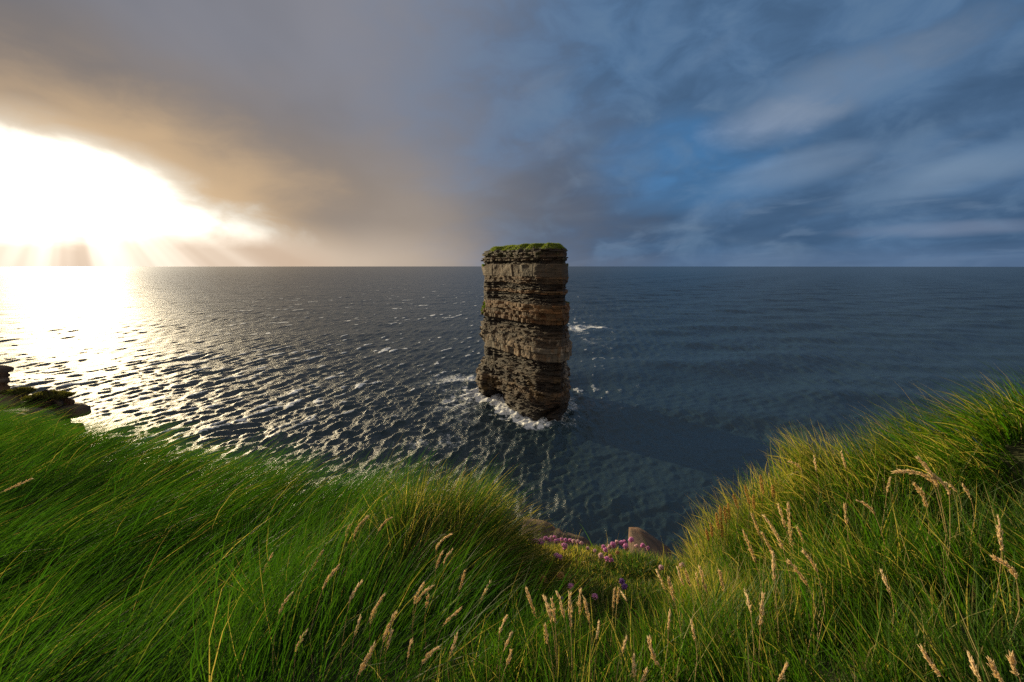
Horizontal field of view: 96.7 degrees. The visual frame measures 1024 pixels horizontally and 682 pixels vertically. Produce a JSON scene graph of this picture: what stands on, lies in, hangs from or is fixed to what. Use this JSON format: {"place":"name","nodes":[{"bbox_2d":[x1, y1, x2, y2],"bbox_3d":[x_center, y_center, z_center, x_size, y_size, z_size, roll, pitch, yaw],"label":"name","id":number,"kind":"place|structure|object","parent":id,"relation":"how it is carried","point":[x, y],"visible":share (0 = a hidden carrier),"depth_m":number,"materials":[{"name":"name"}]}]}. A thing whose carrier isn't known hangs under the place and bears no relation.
{"place":"outdoors","nodes":[
{"label":"outdoors","id":0,"kind":"place"},
{"bbox_2d":[0,365,13,391],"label":"rock outcrop","id":1,"kind":"object","parent":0,"point":[5,370],"visible":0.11,"depth_m":24.39,"materials":[{"name":"stone"}]},
{"bbox_2d":[0,386,36,409],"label":"rock outcrop","id":2,"kind":"object","parent":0,"point":[26,391],"visible":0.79,"depth_m":23.68,"materials":[{"name":"brown stone"}]},
{"bbox_2d":[0,407,60,439],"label":"rock outcrop","id":3,"kind":"object","parent":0,"point":[35,410],"visible":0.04,"depth_m":19.68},
{"bbox_2d":[20,389,91,436],"bbox_3d":[-21.839,5.929,21.925,3.107,7.488,2.623,0,9,0],"label":"rock outcrop","id":4,"kind":"object","parent":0,"point":[62,400],"visible":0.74,"depth_m":21.27,"materials":[{"name":"brown stone"}]},
{"bbox_2d":[0,387,613,681],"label":"windswept grass","id":5,"kind":"structure","parent":0,"point":[62,462],"depth_m":1.84,"materials":[{"name":"plant"}]},
{"bbox_2d":[0,266,1023,561],"bbox_3d":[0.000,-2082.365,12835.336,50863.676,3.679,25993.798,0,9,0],"label":"sea","id":6,"kind":"structure","parent":0,"point":[686,382],"depth_m":195.10,"materials":[{"name":"liquid"}]},
{"bbox_2d":[475,242,571,420],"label":"sea stack","id":7,"kind":"object","parent":6,"relation":"in","point":[523,368],"visible":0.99,"depth_m":126.18,"materials":[{"name":"brown stone"}]},
{"bbox_2d":[0,361,1023,681],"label":"clifftop ground","id":8,"kind":"structure","parent":0,"point":[1014,449],"depth_m":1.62,"materials":[{"name":"plant"}]},
{"bbox_2d":[0,477,32,492],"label":"grass stalk","id":9,"kind":"object","parent":8,"relation":"on","point":[18,484],"depth_m":2.35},
{"bbox_2d":[272,591,293,672],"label":"grass stalk","id":10,"kind":"object","parent":8,"relation":"on","point":[286,599],"depth_m":1.15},
{"bbox_2d":[293,629,307,680],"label":"grass stalk","id":11,"kind":"object","parent":8,"relation":"on","point":[297,646],"depth_m":1.04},
{"bbox_2d":[310,549,323,629],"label":"grass stalk","id":12,"kind":"object","parent":8,"relation":"on","point":[322,551],"depth_m":1.56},
{"bbox_2d":[309,564,339,681],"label":"grass stalk","id":13,"kind":"object","parent":8,"relation":"on","point":[333,572],"depth_m":1.20,"materials":[{"name":"plant"}]},
{"bbox_2d":[342,524,351,615],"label":"grass stalk","id":14,"kind":"object","parent":8,"relation":"on","point":[347,529],"depth_m":1.62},
{"bbox_2d":[340,580,362,676],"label":"grass stalk","id":15,"kind":"object","parent":8,"relation":"on","point":[358,585],"depth_m":1.14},
{"bbox_2d":[352,614,361,677],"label":"grass stalk","id":16,"kind":"object","parent":8,"relation":"on","point":[360,617],"depth_m":1.17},
{"bbox_2d":[350,515,369,580],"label":"grass stalk","id":17,"kind":"object","parent":8,"relation":"on","point":[357,527],"depth_m":1.73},
{"bbox_2d":[356,642,375,681],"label":"grass stalk","id":18,"kind":"object","parent":8,"relation":"on","point":[363,665],"depth_m":1.00,"materials":[{"name":"plant"}]},
{"bbox_2d":[369,593,385,671],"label":"grass stalk","id":19,"kind":"object","parent":8,"relation":"on","point":[376,606],"depth_m":1.15,"materials":[{"name":"plant"}]},
{"bbox_2d":[372,517,392,584],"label":"grass stalk","id":20,"kind":"object","parent":8,"relation":"on","point":[385,521],"depth_m":1.87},
{"bbox_2d":[379,610,397,681],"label":"grass stalk","id":21,"kind":"object","parent":8,"relation":"on","point":[387,631],"depth_m":1.05,"materials":[{"name":"plant"}]},
{"bbox_2d":[385,628,393,678],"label":"grass stalk","id":22,"kind":"object","parent":8,"relation":"on","point":[390,635],"depth_m":1.10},
{"bbox_2d":[406,638,412,681],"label":"grass stalk","id":23,"kind":"object","parent":8,"relation":"on","point":[409,648],"depth_m":1.05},
{"bbox_2d":[412,582,424,668],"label":"grass stalk","id":24,"kind":"object","parent":8,"relation":"on","point":[417,594],"depth_m":1.25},
{"bbox_2d":[413,585,433,660],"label":"grass stalk","id":25,"kind":"object","parent":8,"relation":"on","point":[423,593],"depth_m":1.25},
{"bbox_2d":[424,594,429,667],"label":"grass stalk","id":26,"kind":"object","parent":8,"relation":"on","point":[426,603],"depth_m":1.31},
{"bbox_2d":[418,646,439,681],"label":"grass stalk","id":27,"kind":"object","parent":8,"relation":"on","point":[429,652],"depth_m":0.99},
{"bbox_2d":[434,551,442,629],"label":"grass stalk","id":28,"kind":"object","parent":8,"relation":"on","point":[438,561],"depth_m":1.61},
{"bbox_2d":[434,532,452,601],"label":"grass stalk","id":29,"kind":"object","parent":8,"relation":"on","point":[445,537],"depth_m":1.67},
{"bbox_2d":[442,548,452,642],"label":"grass stalk","id":30,"kind":"object","parent":8,"relation":"on","point":[447,555],"depth_m":1.61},
{"bbox_2d":[436,607,461,644],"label":"grass stalk","id":31,"kind":"object","parent":8,"relation":"on","point":[459,609],"depth_m":1.20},
{"bbox_2d":[447,632,457,679],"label":"grass stalk","id":32,"kind":"object","parent":8,"relation":"on","point":[452,647],"depth_m":1.08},
{"bbox_2d":[327,459,586,608],"bbox_3d":[-0.289,0.888,2.262,1.244,0.653,1.086,-5,11,-27],"label":"grass tussock","id":33,"kind":"object","parent":8,"relation":"on","point":[504,539],"depth_m":2.13,"materials":[{"name":"plant"}]},
{"bbox_2d":[456,570,465,661],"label":"grass stalk","id":34,"kind":"object","parent":8,"relation":"on","point":[462,580],"depth_m":1.48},
{"bbox_2d":[475,579,491,640],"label":"grass stalk","id":35,"kind":"object","parent":8,"relation":"on","point":[479,602],"depth_m":1.46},
{"bbox_2d":[497,614,507,670],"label":"grass stalk","id":36,"kind":"object","parent":8,"relation":"on","point":[504,620],"depth_m":1.13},
{"bbox_2d":[499,631,512,678],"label":"grass stalk","id":37,"kind":"object","parent":8,"relation":"on","point":[507,640],"depth_m":1.09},
{"bbox_2d":[502,648,512,680],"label":"grass stalk","id":38,"kind":"object","parent":8,"relation":"on","point":[508,660],"depth_m":1.00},
{"bbox_2d":[525,587,541,654],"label":"grass stalk","id":39,"kind":"object","parent":8,"relation":"on","point":[530,601],"depth_m":1.31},
{"bbox_2d":[538,574,546,584],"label":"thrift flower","id":40,"kind":"object","parent":8,"relation":"on","point":[542,577],"visible":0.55,"depth_m":2.11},
{"bbox_2d":[542,594,556,663],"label":"grass stalk","id":41,"kind":"object","parent":8,"relation":"on","point":[546,604],"depth_m":1.12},
{"bbox_2d":[544,623,554,680],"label":"grass stalk","id":42,"kind":"object","parent":8,"relation":"on","point":[545,631],"depth_m":1.08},
{"bbox_2d":[550,597,557,675],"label":"grass stalk","id":43,"kind":"object","parent":8,"relation":"on","point":[553,610],"depth_m":1.10,"materials":[{"name":"plant"}]},
{"bbox_2d":[556,572,564,579],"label":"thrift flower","id":44,"kind":"object","parent":8,"relation":"on","point":[560,574],"visible":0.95,"depth_m":2.15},
{"bbox_2d":[556,591,568,681],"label":"grass stalk","id":45,"kind":"object","parent":8,"relation":"on","point":[561,606],"depth_m":1.20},
{"bbox_2d":[561,543,567,554],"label":"thrift flower","id":46,"kind":"object","parent":8,"relation":"on","point":[564,546],"visible":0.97,"depth_m":2.51,"materials":[{"name":"pink plant"}]},
{"bbox_2d":[567,583,573,592],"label":"thrift flower","id":47,"kind":"object","parent":8,"relation":"on","point":[570,586],"visible":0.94,"depth_m":2.04,"materials":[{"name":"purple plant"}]},
{"bbox_2d":[568,591,573,655],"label":"grass stalk","id":48,"kind":"object","parent":8,"relation":"on","point":[570,608],"depth_m":1.06,"materials":[{"name":"plant"}]},
{"bbox_2d":[457,535,699,680],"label":"cushion leaves","id":49,"kind":"object","parent":8,"relation":"on","point":[637,565],"visible":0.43,"depth_m":2.23,"materials":[{"name":"green plant"}]},
{"bbox_2d":[576,588,581,659],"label":"grass stalk","id":50,"kind":"object","parent":8,"relation":"on","point":[578,601],"depth_m":1.24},
{"bbox_2d":[583,597,591,674],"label":"grass stalk","id":51,"kind":"object","parent":8,"relation":"on","point":[586,609],"depth_m":1.20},
{"bbox_2d":[592,593,597,606],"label":"thrift flower","id":52,"kind":"object","parent":8,"relation":"on","point":[594,596],"visible":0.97,"depth_m":1.91,"materials":[{"name":"purple plant"}]},
{"bbox_2d":[594,621,599,679],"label":"grass stalk","id":53,"kind":"object","parent":8,"relation":"on","point":[597,633],"depth_m":1.12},
{"bbox_2d":[599,552,603,565],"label":"thrift flower","id":54,"kind":"object","parent":8,"relation":"on","point":[601,555],"visible":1,"depth_m":2.42,"materials":[{"name":"pink plant"}]},
{"bbox_2d":[609,588,615,662],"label":"grass stalk","id":55,"kind":"object","parent":8,"relation":"on","point":[613,598],"depth_m":1.35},
{"bbox_2d":[610,542,615,553],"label":"thrift flower","id":56,"kind":"object","parent":8,"relation":"on","point":[613,544],"visible":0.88,"depth_m":2.64,"materials":[{"name":"pink plant"}]},
{"bbox_2d":[615,586,619,654],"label":"grass stalk","id":57,"kind":"object","parent":8,"relation":"on","point":[617,599],"depth_m":1.40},
{"bbox_2d":[619,578,624,591],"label":"violet flower","id":58,"kind":"object","parent":8,"relation":"on","point":[621,580],"visible":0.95,"depth_m":2.08,"materials":[{"name":"purple plant"}]},
{"bbox_2d":[620,635,627,681],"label":"grass stalk","id":59,"kind":"object","parent":8,"relation":"on","point":[624,644],"depth_m":1.04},
{"bbox_2d":[621,582,627,590],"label":"violet flower","id":60,"kind":"object","parent":8,"relation":"on","point":[624,586],"visible":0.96,"depth_m":1.98,"materials":[{"name":"purple plant"}]},
{"bbox_2d":[628,537,633,548],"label":"thrift flower","id":61,"kind":"object","parent":8,"relation":"on","point":[631,539],"visible":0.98,"depth_m":2.81,"materials":[{"name":"pink plant"}]},
{"bbox_2d":[632,654,635,677],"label":"grass stalk","id":62,"kind":"object","parent":8,"relation":"on","point":[633,664],"depth_m":0.94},
{"bbox_2d":[640,666,648,681],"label":"grass stalk","id":63,"kind":"object","parent":8,"relation":"on","point":[643,679],"depth_m":0.92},
{"bbox_2d":[647,635,663,681],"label":"grass stalk","id":64,"kind":"object","parent":8,"relation":"on","point":[653,655],"depth_m":0.97,"materials":[{"name":"plant"}]},
{"bbox_2d":[655,569,670,630],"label":"grass stalk","id":65,"kind":"object","parent":8,"relation":"on","point":[662,584],"depth_m":1.51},
{"bbox_2d":[662,609,670,681],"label":"grass stalk","id":66,"kind":"object","parent":8,"relation":"on","point":[669,620],"depth_m":1.13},
{"bbox_2d":[667,576,681,681],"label":"grass stalk","id":67,"kind":"object","parent":8,"relation":"on","point":[670,586],"depth_m":1.21,"materials":[{"name":"plant"}]},
{"bbox_2d":[676,566,695,625],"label":"grass stalk","id":68,"kind":"object","parent":8,"relation":"on","point":[678,572],"depth_m":1.51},
{"bbox_2d":[684,568,694,619],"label":"grass stalk","id":69,"kind":"object","parent":8,"relation":"on","point":[687,577],"depth_m":1.48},
{"bbox_2d":[690,619,697,679],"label":"grass stalk","id":70,"kind":"object","parent":8,"relation":"on","point":[693,631],"depth_m":1.05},
{"bbox_2d":[695,572,700,631],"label":"grass stalk","id":71,"kind":"object","parent":8,"relation":"on","point":[698,587],"depth_m":1.49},
{"bbox_2d":[698,565,711,614],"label":"grass stalk","id":72,"kind":"object","parent":8,"relation":"on","point":[704,584],"depth_m":1.43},
{"bbox_2d":[705,529,709,567],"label":"plantain","id":73,"kind":"object","parent":8,"relation":"on","point":[706,533],"visible":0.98,"depth_m":2.20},
{"bbox_2d":[709,523,713,568],"bbox_3d":[0.973,1.049,2.240,0.024,0.330,0.015,0,9,0],"label":"plantain","id":74,"kind":"object","parent":8,"relation":"on","point":[711,529],"visible":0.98,"depth_m":2.22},
{"bbox_2d":[715,512,719,554],"bbox_3d":[0.993,1.014,2.221,0.028,0.384,0.015,0,9,0],"label":"plantain","id":75,"kind":"object","parent":8,"relation":"on","point":[716,516],"visible":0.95,"depth_m":2.20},
{"bbox_2d":[719,505,722,554],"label":"plantain","id":76,"kind":"object","parent":8,"relation":"on","point":[720,514],"visible":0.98,"depth_m":2.17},
{"bbox_2d":[720,522,723,543],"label":"plantain","id":77,"kind":"object","parent":8,"relation":"on","point":[721,527],"visible":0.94,"depth_m":2.19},
{"bbox_2d":[718,569,726,623],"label":"grass stalk","id":78,"kind":"object","parent":8,"relation":"on","point":[720,578],"depth_m":1.35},
{"bbox_2d":[723,506,726,555],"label":"plantain","id":79,"kind":"object","parent":8,"relation":"on","point":[725,517],"visible":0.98,"depth_m":2.17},
{"bbox_2d":[727,503,730,554],"bbox_3d":[1.023,0.974,2.174,0.023,0.431,0.015,0,9,0],"label":"plantain","id":80,"kind":"object","parent":8,"relation":"on","point":[728,507],"visible":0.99,"depth_m":2.15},
{"bbox_2d":[733,494,738,575],"bbox_3d":[1.044,0.940,2.154,0.038,0.464,0.015,0,9,0],"label":"plantain","id":81,"kind":"object","parent":8,"relation":"on","point":[734,498],"visible":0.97,"depth_m":2.12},
{"bbox_2d":[744,485,749,550],"bbox_3d":[1.081,0.898,2.122,0.040,0.489,0.015,0,9,0],"label":"plantain","id":82,"kind":"object","parent":8,"relation":"on","point":[748,498],"visible":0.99,"depth_m":2.09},
{"bbox_2d":[744,589,753,681],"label":"grass stalk","id":83,"kind":"object","parent":8,"relation":"on","point":[748,604],"depth_m":1.09,"materials":[{"name":"plant"}]},
{"bbox_2d":[742,530,760,609],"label":"grass stalk","id":84,"kind":"object","parent":8,"relation":"on","point":[751,549],"depth_m":1.57,"materials":[{"name":"plant"}]},
{"bbox_2d":[750,495,755,559],"bbox_3d":[1.118,0.910,2.131,0.020,0.415,0.015,0,9,0],"label":"plantain","id":85,"kind":"object","parent":8,"relation":"on","point":[753,503],"visible":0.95,"depth_m":2.10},
{"bbox_2d":[750,512,765,582],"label":"grass stalk","id":86,"kind":"object","parent":8,"relation":"on","point":[755,523],"depth_m":1.83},
{"bbox_2d":[758,475,763,552],"bbox_3d":[1.132,0.850,2.095,0.029,0.503,0.015,0,9,0],"label":"plantain","id":87,"kind":"object","parent":8,"relation":"on","point":[761,481],"visible":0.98,"depth_m":2.06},
{"bbox_2d":[758,591,765,679],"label":"grass stalk","id":88,"kind":"object","parent":8,"relation":"on","point":[761,610],"depth_m":1.06,"materials":[{"name":"plant"}]},
{"bbox_2d":[761,531,778,603],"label":"grass stalk","id":89,"kind":"object","parent":8,"relation":"on","point":[766,541],"depth_m":1.63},
{"bbox_2d":[770,485,774,538],"bbox_3d":[1.188,0.848,2.097,0.022,0.398,0.015,0,9,0],"label":"plantain","id":90,"kind":"object","parent":8,"relation":"on","point":[773,490],"visible":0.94,"depth_m":2.07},
{"bbox_2d":[771,551,778,670],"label":"grass stalk","id":91,"kind":"object","parent":8,"relation":"on","point":[773,566],"depth_m":1.14,"materials":[{"name":"plant"}]},
{"bbox_2d":[762,514,792,644],"bbox_3d":[0.854,0.797,1.472,0.124,0.498,0.036,1,9,5],"label":"grass stalk","id":92,"kind":"object","parent":8,"relation":"on","point":[777,536],"depth_m":1.44,"materials":[{"name":"plant"}]},
{"bbox_2d":[778,661,788,681],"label":"grass stalk","id":93,"kind":"object","parent":8,"relation":"on","point":[782,673],"depth_m":0.92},
{"bbox_2d":[777,504,791,558],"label":"grass stalk","id":94,"kind":"object","parent":8,"relation":"on","point":[783,520],"depth_m":1.75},
{"bbox_2d":[786,502,794,561],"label":"grass stalk","id":95,"kind":"object","parent":8,"relation":"on","point":[789,513],"depth_m":1.62,"materials":[{"name":"plant"}]},
{"bbox_2d":[788,461,804,515],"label":"grass stalk","id":96,"kind":"object","parent":8,"relation":"on","point":[797,464],"depth_m":2.03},
{"bbox_2d":[786,559,815,665],"bbox_3d":[0.799,0.788,1.269,0.137,0.415,0.022,-3,10,-17],"label":"grass stalk","id":97,"kind":"object","parent":8,"relation":"on","point":[799,573],"depth_m":1.24,"materials":[{"name":"plant"}]},
{"bbox_2d":[796,525,807,561],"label":"grass stalk","id":98,"kind":"object","parent":8,"relation":"on","point":[799,532],"depth_m":1.64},
{"bbox_2d":[801,548,824,674],"bbox_3d":[0.833,0.771,1.267,0.104,0.431,0.022,-2,10,-12],"label":"grass stalk","id":99,"kind":"object","parent":8,"relation":"on","point":[811,561],"depth_m":1.24,"materials":[{"name":"plant"}]},
{"bbox_2d":[813,455,818,509],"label":"grass stalk","id":100,"kind":"object","parent":8,"relation":"on","point":[814,461],"depth_m":1.99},
{"bbox_2d":[840,450,848,535],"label":"grass stalk","id":101,"kind":"object","parent":8,"relation":"on","point":[846,473],"depth_m":1.88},
{"bbox_2d":[843,502,848,540],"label":"grass stalk","id":102,"kind":"object","parent":8,"relation":"on","point":[845,511],"depth_m":1.61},
{"bbox_2d":[855,499,885,567],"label":"grass stalk","id":103,"kind":"object","parent":8,"relation":"on","point":[867,506],"depth_m":1.45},
{"bbox_2d":[879,477,891,541],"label":"grass stalk","id":104,"kind":"object","parent":8,"relation":"on","point":[887,487],"depth_m":1.67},
{"bbox_2d":[880,569,893,663],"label":"grass stalk","id":105,"kind":"object","parent":8,"relation":"on","point":[884,579],"depth_m":1.15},
{"bbox_2d":[890,469,946,600],"bbox_3d":[1.222,0.602,1.374,0.216,0.459,0.026,-1,9,-4],"label":"grass stalk","id":106,"kind":"object","parent":8,"relation":"on","point":[911,472],"depth_m":1.34,"materials":[{"name":"plant"}]},
{"bbox_2d":[913,482,929,586],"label":"grass stalk","id":107,"kind":"object","parent":8,"relation":"on","point":[922,495],"depth_m":1.41,"materials":[{"name":"plant"}]},
{"bbox_2d":[916,455,948,599],"bbox_3d":[1.244,0.577,1.351,0.168,0.510,0.024,-1,9,-4],"label":"grass stalk","id":108,"kind":"object","parent":8,"relation":"on","point":[924,464],"depth_m":1.31,"materials":[{"name":"plant"}]},
{"bbox_2d":[919,643,946,681],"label":"grass stalk","id":109,"kind":"object","parent":8,"relation":"on","point":[927,658],"depth_m":0.89,"materials":[{"name":"plant"}]},
{"bbox_2d":[927,472,950,610],"bbox_3d":[1.254,0.604,1.341,0.110,0.458,0.027,0,9,0],"label":"grass stalk","id":110,"kind":"object","parent":8,"relation":"on","point":[942,482],"depth_m":1.31,"materials":[{"name":"plant"}]},
{"bbox_2d":[944,481,961,557],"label":"grass stalk","id":111,"kind":"object","parent":8,"relation":"on","point":[951,486],"depth_m":1.45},
{"bbox_2d":[962,483,974,552],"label":"grass stalk","id":112,"kind":"object","parent":8,"relation":"on","point":[966,490],"depth_m":1.37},
{"bbox_2d":[966,651,982,681],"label":"grass stalk","id":113,"kind":"object","parent":8,"relation":"on","point":[974,669],"depth_m":0.88,"materials":[{"name":"plant"}]},
{"bbox_2d":[986,655,1003,681],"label":"grass stalk","id":114,"kind":"object","parent":8,"relation":"on","point":[993,667],"depth_m":0.84,"materials":[{"name":"plant"}]},
{"bbox_2d":[995,516,1003,605],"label":"grass stalk","id":115,"kind":"object","parent":8,"relation":"on","point":[999,536],"depth_m":1.13,"materials":[{"name":"plant"}]},
{"bbox_2d":[990,555,1019,638],"bbox_3d":[1.085,0.643,1.014,0.155,0.402,0.020,-3,10,-19],"label":"grass stalk","id":116,"kind":"object","parent":8,"relation":"on","point":[1011,570],"depth_m":0.99,"materials":[{"name":"plant"}]},
{"bbox_2d":[1006,650,1020,681],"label":"grass stalk","id":117,"kind":"object","parent":8,"relation":"on","point":[1012,660],"depth_m":0.83,"materials":[{"name":"plant"}]},
{"bbox_2d":[0,0,1023,266],"label":"sky","id":118,"kind":"structure","parent":0,"point":[134,133],"materials":[{"name":"blue"}]},
{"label":"cliff face","id":119,"kind":"structure","parent":0,"visible":0},
{"bbox_2d":[522,518,592,547],"bbox_3d":[0.488,3.191,3.920,0.835,3.358,1.303,0,9,0],"label":"rock slab","id":120,"kind":"object","parent":119,"relation":"attached to","point":[557,532],"visible":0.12,"depth_m":4.17,"materials":[{"name":"stone"}]},
{"bbox_2d":[628,527,672,559],"bbox_3d":[1.208,3.223,3.917,0.426,3.211,1.360,2,10,11],"label":"rock slab","id":121,"kind":"object","parent":119,"relation":"attached to","point":[640,536],"visible":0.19,"depth_m":4.14,"materials":[{"name":"stone"}]}
]}

